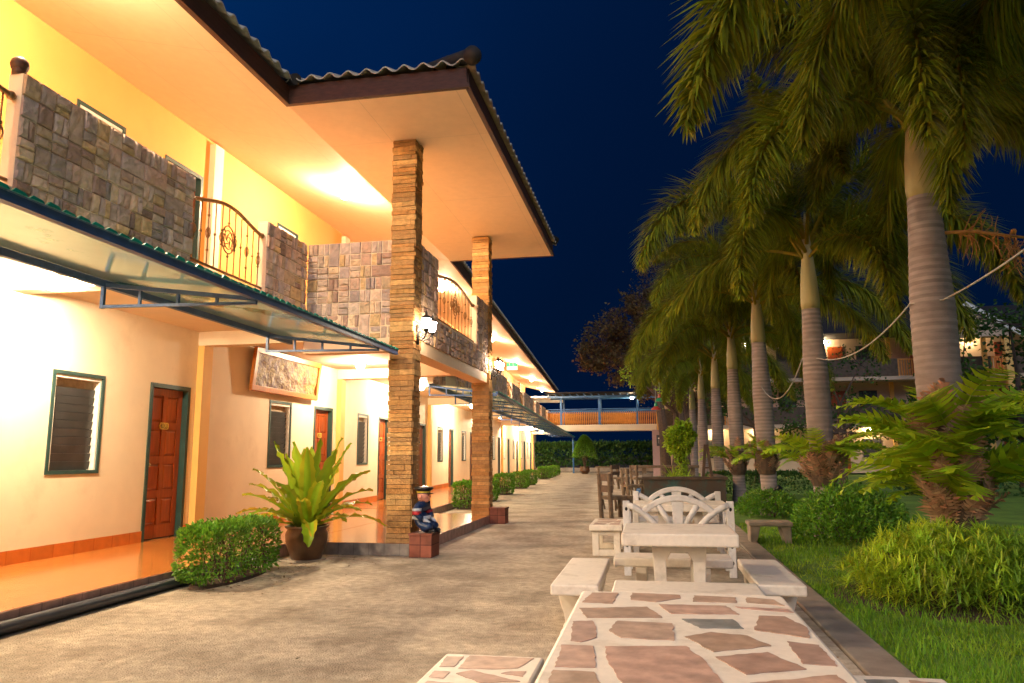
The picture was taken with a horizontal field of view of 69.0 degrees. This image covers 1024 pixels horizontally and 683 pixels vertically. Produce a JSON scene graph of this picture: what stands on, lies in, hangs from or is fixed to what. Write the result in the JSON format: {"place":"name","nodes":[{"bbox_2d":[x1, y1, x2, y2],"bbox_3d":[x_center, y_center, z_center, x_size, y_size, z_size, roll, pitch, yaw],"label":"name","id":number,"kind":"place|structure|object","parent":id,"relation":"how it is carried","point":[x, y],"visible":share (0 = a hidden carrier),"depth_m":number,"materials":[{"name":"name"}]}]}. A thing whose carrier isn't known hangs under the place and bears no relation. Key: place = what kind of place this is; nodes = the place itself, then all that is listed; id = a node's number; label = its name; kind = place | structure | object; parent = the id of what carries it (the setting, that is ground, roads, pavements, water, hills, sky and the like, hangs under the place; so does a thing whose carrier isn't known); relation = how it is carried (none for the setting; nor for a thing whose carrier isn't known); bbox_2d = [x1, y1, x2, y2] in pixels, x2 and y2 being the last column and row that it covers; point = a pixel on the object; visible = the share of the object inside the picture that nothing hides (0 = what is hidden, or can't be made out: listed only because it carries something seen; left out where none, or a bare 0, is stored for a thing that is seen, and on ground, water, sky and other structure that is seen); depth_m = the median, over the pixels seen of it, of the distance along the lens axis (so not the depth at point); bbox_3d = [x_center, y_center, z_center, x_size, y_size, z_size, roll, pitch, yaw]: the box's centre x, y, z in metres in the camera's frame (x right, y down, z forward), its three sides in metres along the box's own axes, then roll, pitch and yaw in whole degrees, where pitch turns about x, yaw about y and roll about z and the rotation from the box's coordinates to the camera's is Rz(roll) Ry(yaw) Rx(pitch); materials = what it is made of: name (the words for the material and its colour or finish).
{"place":"outdoors","nodes":[
{"label":"outdoors","id":0,"kind":"place"},
{"bbox_2d":[144,456,646,540],"bbox_3d":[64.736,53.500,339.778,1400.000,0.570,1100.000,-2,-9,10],"label":"ground","id":1,"kind":"structure","parent":0,"point":[577,466],"depth_m":97.00,"materials":[{"name":"soil"}]},
{"bbox_2d":[343,240,562,512],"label":"hotel wing","id":2,"kind":"structure","parent":1,"relation":"on","point":[445,442],"depth_m":23.62,"materials":[{"name":"beige paint"}]},
{"bbox_2d":[357,413,368,464],"bbox_3d":[-3.458,2.218,16.895,0.162,1.140,0.750,-1,-9,7],"label":"window","id":3,"kind":"structure","parent":2,"relation":"in","point":[363,419],"depth_m":17.06,"materials":[{"name":"grey glass"}]},
{"bbox_2d":[377,416,388,499],"bbox_3d":[-3.257,2.888,18.398,0.162,2.030,0.850,-1,-9,7],"label":"door","id":4,"kind":"structure","parent":2,"relation":"in","point":[382,428],"depth_m":18.59,"materials":[{"name":"green paint"}]},
{"bbox_2d":[418,423,425,485],"bbox_3d":[-2.759,3.482,22.270,0.162,2.030,0.850,-1,-9,7],"label":"door","id":5,"kind":"structure","parent":2,"relation":"in","point":[422,435],"depth_m":22.57,"materials":[{"name":"green paint"}]},
{"bbox_2d":[437,427,442,461],"bbox_3d":[-2.458,3.424,24.765,0.162,1.140,0.800,-1,-9,7],"label":"window","id":6,"kind":"structure","parent":2,"relation":"in","point":[440,429],"depth_m":25.01,"materials":[{"name":"grey glass"}]},
{"bbox_2d":[448,428,453,485],"bbox_3d":[-2.238,4.117,26.416,0.162,2.030,0.800,-1,-9,7],"label":"door","id":7,"kind":"structure","parent":2,"relation":"in","point":[451,431],"depth_m":26.69,"materials":[{"name":"green paint"}]},
{"bbox_2d":[462,431,465,460],"bbox_3d":[-1.937,4.052,28.860,0.162,1.140,0.850,-1,-9,7],"label":"window","id":8,"kind":"structure","parent":2,"relation":"in","point":[463,432],"depth_m":29.14,"materials":[{"name":"grey glass"}]},
{"bbox_2d":[470,432,472,479],"bbox_3d":[-1.719,4.745,30.510,0.162,2.030,0.850,-1,-9,7],"label":"door","id":9,"kind":"structure","parent":2,"relation":"in","point":[471,440],"depth_m":30.73,"materials":[{"name":"green paint"}]},
{"bbox_2d":[498,437,499,472],"bbox_3d":[-0.734,5.921,38.182,0.162,2.030,0.800,-1,-9,7],"label":"door","id":10,"kind":"structure","parent":2,"relation":"in","point":[498,437],"depth_m":38.53,"materials":[{"name":"green paint"}]},
{"bbox_2d":[428,384,574,472],"bbox_3d":[1.363,5.103,34.270,1.536,2.733,38.400,-1,-9,7],"label":"awning","id":11,"kind":"object","parent":2,"relation":"attached to","point":[507,406],"visible":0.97,"depth_m":21.96,"materials":[{"name":"grey metal"}]},
{"bbox_2d":[507,438,509,472],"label":"door","id":12,"kind":"structure","parent":2,"relation":"in","point":[508,445],"depth_m":42.17,"materials":[{"name":"green paint"}]},
{"bbox_2d":[507,359,517,369],"bbox_3d":[0.005,1.036,33.626,0.500,0.530,0.104,-1,-9,7],"label":"exit sign","id":13,"kind":"object","parent":2,"relation":"hanging from","point":[512,366],"visible":1,"depth_m":33.58,"materials":[{"name":"white paint"}]},
{"bbox_2d":[544,391,656,431],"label":"footbridge","id":14,"kind":"object","parent":2,"relation":"attached to","point":[619,421],"visible":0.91,"depth_m":45.80,"materials":[{"name":"orange paint"}]},
{"bbox_2d":[535,438,652,471],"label":"boundary hedge","id":15,"kind":"object","parent":1,"relation":"on","point":[613,446],"visible":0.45,"depth_m":56.71,"materials":[{"name":"green plant"}]},
{"bbox_2d":[735,524,917,677],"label":"kerb","id":16,"kind":"structure","parent":1,"relation":"on","point":[863,652],"depth_m":4.98,"materials":[{"name":"concrete"}]},
{"bbox_2d":[0,472,864,682],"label":"pavement","id":17,"kind":"structure","parent":0,"point":[381,620],"depth_m":5.64,"materials":[{"name":"concrete"}]},
{"bbox_2d":[0,559,254,634],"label":"drain pipe","id":18,"kind":"object","parent":17,"relation":"on","point":[33,619],"visible":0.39,"depth_m":5.81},
{"bbox_2d":[170,512,282,590],"bbox_3d":[-2.821,2.060,7.472,0.579,0.640,1.468,-2,-9,10],"label":"clipped hedge","id":19,"kind":"object","parent":17,"relation":"on","point":[220,530],"visible":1,"depth_m":7.19,"materials":[{"name":"green plant"}]},
{"bbox_2d":[0,0,558,621],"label":"hotel building","id":20,"kind":"structure","parent":17,"relation":"on","point":[212,136],"depth_m":9.36,"materials":[{"name":"beige paint"}]},
{"bbox_2d":[44,274,63,289],"bbox_3d":[-4.554,-0.581,7.389,0.170,0.150,0.170,-2,-9,10],"label":"ceiling lamp","id":21,"kind":"object","parent":20,"relation":"attached to","point":[52,281],"visible":0.99,"depth_m":7.34,"materials":[{"name":"white paint"}]},
{"bbox_2d":[44,369,105,474],"bbox_3d":[-4.992,0.921,8.422,0.162,1.140,0.790,-2,-9,10],"label":"window","id":22,"kind":"structure","parent":20,"relation":"in","point":[74,433],"depth_m":8.46,"materials":[{"name":"grey glass"}]},
{"bbox_2d":[77,98,125,133],"bbox_3d":[-5.008,-2.195,8.912,0.162,1.110,0.810,-2,-9,10],"label":"window","id":23,"kind":"structure","parent":20,"relation":"in","point":[80,103],"depth_m":8.96,"materials":[{"name":"green paint"}]},
{"bbox_2d":[141,382,190,541],"bbox_3d":[-4.684,1.596,9.958,0.162,2.030,0.850,-2,-9,10],"label":"door","id":24,"kind":"structure","parent":20,"relation":"in","point":[169,405],"depth_m":10.04,"materials":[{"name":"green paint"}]},
{"bbox_2d":[165,154,203,263],"bbox_3d":[-4.704,-1.424,10.414,0.162,2.140,0.870,-2,-9,10],"label":"door","id":25,"kind":"structure","parent":20,"relation":"in","point":[199,179],"depth_m":10.81,"materials":[{"name":"green paint"}]},
{"bbox_2d":[0,181,398,354],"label":"awning","id":26,"kind":"object","parent":20,"relation":"attached to","point":[36,232],"visible":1,"depth_m":5.85,"materials":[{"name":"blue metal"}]},
{"bbox_2d":[267,400,291,467],"bbox_3d":[-4.121,1.621,12.997,0.162,1.140,0.790,-2,-9,10],"label":"window","id":27,"kind":"structure","parent":20,"relation":"in","point":[280,413],"depth_m":13.08,"materials":[{"name":"grey glass"}]},
{"bbox_2d":[249,346,321,400],"bbox_3d":[-3.959,0.607,13.117,0.184,0.700,2.400,-2,-9,10],"label":"carved picture","id":28,"kind":"object","parent":20,"relation":"attached to","point":[278,373],"visible":1,"depth_m":12.95,"materials":[{"name":"carved stone"},{"name":"timber"}]},
{"bbox_2d":[277,222,297,238],"bbox_3d":[-4.142,-1.499,13.463,0.162,1.110,0.780,-2,-9,10],"label":"window","id":29,"kind":"structure","parent":20,"relation":"in","point":[279,225],"depth_m":13.52,"materials":[{"name":"green paint"}]},
{"bbox_2d":[313,406,332,506],"bbox_3d":[-3.797,2.310,14.621,0.162,2.030,0.850,-2,-9,10],"label":"door","id":30,"kind":"structure","parent":20,"relation":"in","point":[323,416],"depth_m":14.87,"materials":[{"name":"green paint"}]},
{"bbox_2d":[340,189,349,198],"bbox_3d":[-2.747,-2.419,12.268,0.170,0.150,0.170,-2,-9,10],"label":"ceiling lamp","id":31,"kind":"object","parent":20,"relation":"attached to","point":[345,194],"visible":1,"depth_m":12.21,"materials":[{"name":"white paint"}]},
{"bbox_2d":[416,310,437,344],"bbox_3d":[-1.112,-0.170,9.626,0.234,0.420,0.401,-2,-9,10],"label":"wall lantern","id":32,"kind":"object","parent":20,"relation":"attached to","point":[429,325],"depth_m":9.60,"materials":[{"name":"white metal"}]},
{"bbox_2d":[491,357,503,378],"bbox_3d":[-0.280,0.498,13.997,0.234,0.420,0.401,-2,-9,10],"label":"wall lantern","id":33,"kind":"object","parent":20,"relation":"attached to","point":[499,365],"depth_m":13.88,"materials":[{"name":"white glass"}]},
{"bbox_2d":[232,437,386,561],"bbox_3d":[-2.435,1.871,8.920,1.746,1.446,1.711,-2,-9,10],"label":"potted fern","id":34,"kind":"object","parent":17,"relation":"on","point":[303,504],"visible":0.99,"depth_m":8.72,"materials":[{"name":"green plant"}]},
{"bbox_2d":[408,531,439,557],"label":"plinth","id":35,"kind":"structure","parent":17,"relation":"on","point":[422,544],"depth_m":8.95,"materials":[{"name":"red tile"}]},
{"bbox_2d":[412,486,440,532],"bbox_3d":[-1.060,2.067,9.166,0.338,0.565,0.443,-3,-9,18],"label":"police figurine","id":36,"kind":"object","parent":35,"relation":"on","point":[423,516],"visible":1,"depth_m":9.12,"materials":[{"name":"blue paint"}]},
{"bbox_2d":[451,479,471,509],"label":"clipped hedge","id":37,"kind":"object","parent":17,"relation":"on","point":[459,497],"visible":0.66,"depth_m":17.10,"materials":[{"name":"green plant"}]},
{"bbox_2d":[99,529,838,660],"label":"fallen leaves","id":38,"kind":"object","parent":17,"relation":"on","point":[323,583],"visible":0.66,"depth_m":7.35,"materials":[{"name":"brown plant"}]},
{"bbox_2d":[417,654,543,682],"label":"mosaic bench","id":39,"kind":"object","parent":17,"relation":"on","point":[456,668],"visible":0.99,"depth_m":2.89,"materials":[{"name":"stone"}]},
{"bbox_2d":[492,477,500,501],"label":"clipped hedge","id":40,"kind":"object","parent":17,"relation":"on","point":[495,490],"visible":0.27,"depth_m":20.04,"materials":[{"name":"green plant"}]},
{"bbox_2d":[489,506,508,523],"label":"plinth","id":41,"kind":"structure","parent":17,"relation":"on","point":[498,514],"depth_m":13.36,"materials":[{"name":"red tile"}]},
{"bbox_2d":[493,472,516,494],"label":"clipped hedge","id":42,"kind":"object","parent":17,"relation":"on","point":[504,488],"visible":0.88,"depth_m":23.48,"materials":[{"name":"green plant"}]},
{"bbox_2d":[512,470,530,488],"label":"clipped hedge","id":43,"kind":"object","parent":17,"relation":"on","point":[522,481],"visible":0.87,"depth_m":27.83,"materials":[{"name":"green plant"}]},
{"bbox_2d":[522,469,537,484],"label":"clipped hedge","id":44,"kind":"object","parent":17,"relation":"on","point":[534,475],"visible":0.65,"depth_m":31.10,"materials":[{"name":"green plant"}]},
{"bbox_2d":[537,466,551,478],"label":"clipped hedge","id":45,"kind":"object","parent":17,"relation":"on","point":[541,473],"visible":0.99,"depth_m":38.54,"materials":[{"name":"green plant"}]},
{"bbox_2d":[551,558,609,632],"bbox_3d":[0.520,1.848,5.383,0.310,0.380,1.300,-2,-9,10],"label":"stone bench","id":46,"kind":"object","parent":17,"relation":"on","point":[574,580],"visible":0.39,"depth_m":5.04,"materials":[{"name":"stone"}]},
{"bbox_2d":[571,435,597,473],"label":"cone topiary","id":47,"kind":"object","parent":17,"relation":"on","point":[582,445],"visible":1,"depth_m":49.58,"materials":[{"name":"green plant"}]},
{"bbox_2d":[589,519,622,555],"bbox_3d":[1.219,2.471,9.427,0.400,0.372,0.950,-2,-9,10],"label":"mosaic stool","id":48,"kind":"object","parent":17,"relation":"on","point":[599,528],"visible":0.95,"depth_m":9.04,"materials":[{"name":"stone"}]},
{"bbox_2d":[597,473,632,518],"bbox_3d":[1.996,2.999,14.483,0.538,0.862,0.534,3,-9,-21],"label":"rustic chair","id":49,"kind":"object","parent":17,"relation":"on","point":[608,487],"visible":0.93,"depth_m":14.36,"materials":[{"name":"brown wood"}]},
{"bbox_2d":[610,465,629,489],"bbox_3d":[3.889,4.891,26.834,0.538,0.862,0.534,-8,-11,40],"label":"rustic chair","id":50,"kind":"object","parent":17,"relation":"on","point":[617,473],"visible":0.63,"depth_m":26.90,"materials":[{"name":"brown wood"}]},
{"bbox_2d":[572,283,674,475],"bbox_3d":[6.304,1.946,38.772,6.498,10.301,4.146,-2,-9,10],"label":"tree","id":51,"kind":"object","parent":17,"relation":"on","point":[614,348],"visible":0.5,"depth_m":38.86,"materials":[{"name":"brown plant"}]},
{"bbox_2d":[620,468,643,500],"bbox_3d":[3.227,3.826,19.893,0.538,0.862,0.534,1,-9,-9],"label":"rustic chair","id":52,"kind":"object","parent":17,"relation":"on","point":[627,487],"visible":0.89,"depth_m":19.68,"materials":[{"name":"brown wood"}]},
{"bbox_2d":[629,465,643,489],"bbox_3d":[4.479,4.789,26.193,0.539,0.862,0.534,3,-9,-19],"label":"rustic chair","id":53,"kind":"object","parent":17,"relation":"on","point":[635,468],"visible":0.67,"depth_m":26.17,"materials":[{"name":"brown wood"}]},
{"bbox_2d":[617,345,696,474],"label":"tree","id":54,"kind":"object","parent":17,"relation":"on","point":[674,405],"visible":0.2,"depth_m":32.22,"materials":[{"name":"green plant"}]},
{"bbox_2d":[638,465,698,475],"bbox_3d":[6.278,5.378,29.893,2.400,0.800,0.900,-2,-9,10],"label":"timber table","id":55,"kind":"object","parent":17,"relation":"on","point":[691,467],"visible":0.68,"depth_m":29.56,"materials":[{"name":"brown wood"}]},
{"bbox_2d":[614,552,732,581],"bbox_3d":[1.320,1.956,6.110,0.940,0.380,0.360,-2,-9,10],"label":"stone bench","id":56,"kind":"object","parent":17,"relation":"on","point":[641,562],"visible":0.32,"depth_m":6.01,"materials":[{"name":"stone"}]},
{"bbox_2d":[632,487,724,553],"bbox_3d":[2.079,2.235,9.332,1.130,0.800,0.524,-2,-9,10],"label":"wheel bench","id":57,"kind":"object","parent":17,"relation":"on","point":[716,519],"visible":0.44,"depth_m":9.51,"materials":[{"name":"white paint"}]},
{"bbox_2d":[632,500,725,523],"bbox_3d":[1.935,2.188,8.562,1.050,0.660,0.800,-2,-9,10],"label":"stone table","id":58,"kind":"object","parent":17,"relation":"on","point":[687,508],"visible":0.26,"depth_m":8.32,"materials":[{"name":"stone"}]},
{"bbox_2d":[621,523,738,581],"bbox_3d":[1.192,1.680,5.301,0.770,0.680,0.780,-2,-9,10],"label":"stone table","id":59,"kind":"object","parent":17,"relation":"on","point":[693,541],"visible":0.74,"depth_m":5.10,"materials":[{"name":"stone"}]},
{"bbox_2d":[623,495,736,577],"bbox_3d":[1.722,1.989,7.724,1.130,0.800,0.524,-2,-9,10],"label":"wheel bench","id":60,"kind":"object","parent":17,"relation":"on","point":[677,501],"visible":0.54,"depth_m":7.53,"materials":[{"name":"white paint"}]},
{"bbox_2d":[662,417,697,475],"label":"shrub","id":61,"kind":"object","parent":17,"relation":"on","point":[679,450],"visible":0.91,"depth_m":23.02,"materials":[{"name":"green plant"}]},
{"bbox_2d":[636,474,727,502],"bbox_3d":[4.317,3.795,19.180,2.150,0.690,3.110,-2,-9,10],"label":"pond basin","id":62,"kind":"object","parent":17,"relation":"on","point":[705,486],"visible":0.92,"depth_m":17.72,"materials":[{"name":"stone"}]},
{"bbox_2d":[659,465,686,476],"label":"pond plant","id":63,"kind":"object","parent":62,"relation":"on","point":[674,474],"visible":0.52,"depth_m":19.55,"materials":[{"name":"green plant"}]},
{"bbox_2d":[612,580,764,595],"bbox_3d":[1.092,1.731,4.643,0.910,0.380,0.440,-2,-9,10],"label":"stone bench","id":64,"kind":"object","parent":17,"relation":"on","point":[749,589],"visible":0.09,"depth_m":4.65,"materials":[{"name":"stone"}]},
{"bbox_2d":[535,591,859,682],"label":"mosaic table","id":65,"kind":"object","parent":17,"relation":"on","point":[620,637],"visible":1,"depth_m":2.07,"materials":[{"name":"stone"}]},
{"bbox_2d":[702,444,712,476],"bbox_3d":[4.680,3.198,17.818,0.410,1.461,0.150,-2,-9,10],"label":"timber easel","id":66,"kind":"object","parent":17,"relation":"on","point":[706,449],"visible":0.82,"depth_m":17.86,"materials":[{"name":"brown wood"}]},
{"bbox_2d":[737,559,806,609],"bbox_3d":[1.831,1.826,5.291,0.300,0.380,1.220,-2,-9,10],"label":"stone bench","id":67,"kind":"object","parent":17,"relation":"on","point":[772,578],"visible":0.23,"depth_m":4.98,"materials":[{"name":"stone"}]},
{"bbox_2d":[853,675,946,682],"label":"mosaic bench","id":68,"kind":"object","parent":17,"relation":"on","point":[871,679],"visible":0.82,"depth_m":2.73,"materials":[{"name":"stone"}]},
{"bbox_2d":[221,0,1023,456],"label":"sky","id":69,"kind":"structure","parent":0,"point":[577,89],"materials":[{"name":"blue"}]},
{"bbox_2d":[652,301,1023,475],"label":"building","id":70,"kind":"structure","parent":0,"point":[899,377],"depth_m":43.99,"materials":[{"name":"stone"}]},
{"bbox_2d":[776,348,787,361],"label":"window","id":71,"kind":"structure","parent":70,"relation":"in","point":[778,354],"depth_m":45.66,"materials":[{"name":"black glass"}]},
{"bbox_2d":[778,392,795,406],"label":"window","id":72,"kind":"structure","parent":70,"relation":"in","point":[794,403],"depth_m":45.24,"materials":[{"name":"black glass"}]},
{"bbox_2d":[827,347,842,359],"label":"door","id":73,"kind":"structure","parent":70,"relation":"in","point":[835,350],"depth_m":45.12,"materials":[{"name":"orange wood"}]},
{"bbox_2d":[830,391,845,404],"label":"door","id":74,"kind":"structure","parent":70,"relation":"in","point":[841,393],"depth_m":44.71,"materials":[{"name":"brown wood"}]},
{"bbox_2d":[855,346,873,358],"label":"window","id":75,"kind":"structure","parent":70,"relation":"in","point":[860,347],"depth_m":44.82,"materials":[{"name":"black glass"}]},
{"bbox_2d":[859,390,877,405],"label":"window","id":76,"kind":"structure","parent":70,"relation":"in","point":[868,393],"depth_m":44.41,"materials":[{"name":"black glass"}]},
{"bbox_2d":[863,439,880,457],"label":"window","id":77,"kind":"structure","parent":70,"relation":"in","point":[874,440],"depth_m":43.93,"materials":[{"name":"grey glass"}]},
{"bbox_2d":[994,342,1002,372],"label":"door","id":78,"kind":"structure","parent":70,"relation":"in","point":[998,345],"depth_m":43.44,"materials":[{"name":"brown wood"}]},
{"bbox_2d":[699,473,1023,682],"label":"lawn","id":79,"kind":"structure","parent":0,"point":[1010,512],"depth_m":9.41,"materials":[{"name":"green plant"}]},
{"bbox_2d":[622,247,687,464],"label":"tree","id":80,"kind":"object","parent":79,"relation":"on","point":[681,416],"visible":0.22,"depth_m":42.08,"materials":[{"name":"green plant"}]},
{"bbox_2d":[629,306,751,475],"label":"tree","id":81,"kind":"object","parent":79,"relation":"on","point":[686,408],"visible":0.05,"depth_m":42.61,"materials":[{"name":"green plant"}]},
{"bbox_2d":[629,337,752,475],"bbox_3d":[6.967,2.368,28.252,5.365,6.242,5.601,6,-11,-35],"label":"palm tree","id":82,"kind":"object","parent":79,"relation":"on","point":[745,380],"visible":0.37,"depth_m":27.95,"materials":[{"name":"green plant"}]},
{"bbox_2d":[636,346,753,475],"bbox_3d":[8.121,3.148,32.997,5.271,6.132,5.594,-2,-9,10],"label":"palm tree","id":83,"kind":"object","parent":79,"relation":"on","point":[686,382],"visible":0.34,"depth_m":32.51,"materials":[{"name":"green plant"}]},
{"bbox_2d":[624,310,798,493],"bbox_3d":[6.305,1.518,23.515,5.164,6.487,5.600,5,-10,-29],"label":"palm tree","id":84,"kind":"object","parent":79,"relation":"on","point":[710,354],"visible":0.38,"depth_m":23.49,"materials":[{"name":"green plant"}]},
{"bbox_2d":[626,234,836,502],"bbox_3d":[5.715,0.651,19.448,5.475,6.969,5.293,-2,-9,10],"label":"palm tree","id":85,"kind":"object","parent":79,"relation":"on","point":[701,327],"visible":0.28,"depth_m":19.01,"materials":[{"name":"green plant"}]},
{"bbox_2d":[698,436,756,474],"bbox_3d":[5.856,2.916,19.054,1.688,0.970,1.759,7,-11,-39],"label":"basket fern","id":86,"kind":"object","parent":85,"relation":"attached to","point":[739,467],"visible":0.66,"depth_m":18.86,"materials":[{"name":"green plant"}]},
{"bbox_2d":[705,350,798,482],"bbox_3d":[10.356,3.138,32.513,4.254,6.008,2.868,-2,-9,10],"label":"tree","id":87,"kind":"object","parent":79,"relation":"on","point":[751,424],"visible":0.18,"depth_m":32.46,"materials":[{"name":"green plant"}]},
{"bbox_2d":[734,486,800,517],"bbox_3d":[5.067,3.166,14.723,1.369,0.606,1.738,-2,-9,10],"label":"round shrub","id":88,"kind":"object","parent":79,"relation":"on","point":[785,502],"visible":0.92,"depth_m":14.39,"materials":[{"name":"green plant"}]},
{"bbox_2d":[745,519,792,543],"bbox_3d":[3.572,2.640,10.342,0.580,0.290,0.400,-2,-9,10],"label":"lawn bench","id":89,"kind":"object","parent":79,"relation":"on","point":[783,526],"visible":0.9,"depth_m":10.20,"materials":[{"name":"concrete"}]},
{"bbox_2d":[628,216,912,515],"bbox_3d":[5.100,-0.136,15.594,5.488,7.358,5.119,6,-11,-36],"label":"palm tree","id":90,"kind":"object","parent":79,"relation":"on","point":[763,414],"visible":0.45,"depth_m":15.10,"materials":[{"name":"green plant"}]},
{"bbox_2d":[731,432,803,473],"bbox_3d":[5.112,2.231,15.004,1.472,0.875,1.534,-9,-12,43],"label":"basket fern","id":91,"kind":"object","parent":90,"relation":"attached to","point":[766,463],"visible":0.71,"depth_m":14.89,"materials":[{"name":"green plant"}]},
{"bbox_2d":[705,469,837,495],"bbox_3d":[7.321,3.994,21.151,3.680,0.778,1.283,-2,-9,10],"label":"garden hedge","id":92,"kind":"object","parent":79,"relation":"on","point":[782,473],"visible":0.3,"depth_m":20.95,"materials":[{"name":"green plant"}]},
{"bbox_2d":[627,71,1023,537],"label":"palm tree","id":93,"kind":"object","parent":79,"relation":"on","point":[829,235],"visible":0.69,"depth_m":11.17,"materials":[{"name":"green plant"}]},
{"bbox_2d":[761,428,887,485],"bbox_3d":[4.698,1.727,11.171,1.901,0.859,1.634,-7,-11,39],"label":"basket fern","id":94,"kind":"object","parent":93,"relation":"attached to","point":[825,463],"visible":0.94,"depth_m":10.94,"materials":[{"name":"green plant"}]},
{"bbox_2d":[761,249,1023,398],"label":"slung cable","id":95,"kind":"object","parent":93,"relation":"hanging from","point":[976,281],"visible":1,"depth_m":7.70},
{"bbox_2d":[656,0,1023,218],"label":"palm tree","id":96,"kind":"object","parent":79,"relation":"on","point":[727,27],"visible":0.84,"depth_m":5.55,"materials":[{"name":"green plant"}]},
{"bbox_2d":[775,339,907,486],"bbox_3d":[12.459,2.639,28.155,5.304,5.645,2.494,-2,-9,10],"label":"tree","id":97,"kind":"object","parent":79,"relation":"on","point":[842,428],"visible":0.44,"depth_m":28.23,"materials":[{"name":"green plant"}]},
{"bbox_2d":[679,0,1023,582],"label":"palm tree","id":98,"kind":"object","parent":79,"relation":"on","point":[876,97],"visible":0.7,"depth_m":7.40,"materials":[{"name":"green plant"}]},
{"bbox_2d":[829,366,1023,531],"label":"basket fern","id":99,"kind":"object","parent":98,"relation":"attached to","point":[945,466],"visible":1,"depth_m":6.97,"materials":[{"name":"green plant"}]},
{"bbox_2d":[790,478,916,544],"bbox_3d":[4.751,2.362,10.494,1.733,0.912,2.026,-2,-9,10],"label":"round shrub","id":100,"kind":"object","parent":79,"relation":"on","point":[844,502],"visible":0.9,"depth_m":10.11,"materials":[{"name":"green plant"}]},
{"bbox_2d":[830,512,1023,625],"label":"yellow shrub","id":101,"kind":"object","parent":79,"relation":"on","point":[977,560],"visible":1,"depth_m":5.86,"materials":[{"name":"leaves"},{"name":"bark"}]},
{"bbox_2d":[894,444,1023,496],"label":"garden hedge","id":102,"kind":"object","parent":79,"relation":"on","point":[1001,484],"visible":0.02,"depth_m":21.75,"materials":[{"name":"green plant"}]},
{"bbox_2d":[900,293,1023,487],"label":"tree","id":103,"kind":"object","parent":79,"relation":"on","point":[1016,321],"visible":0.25,"depth_m":25.49,"materials":[{"name":"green plant"}]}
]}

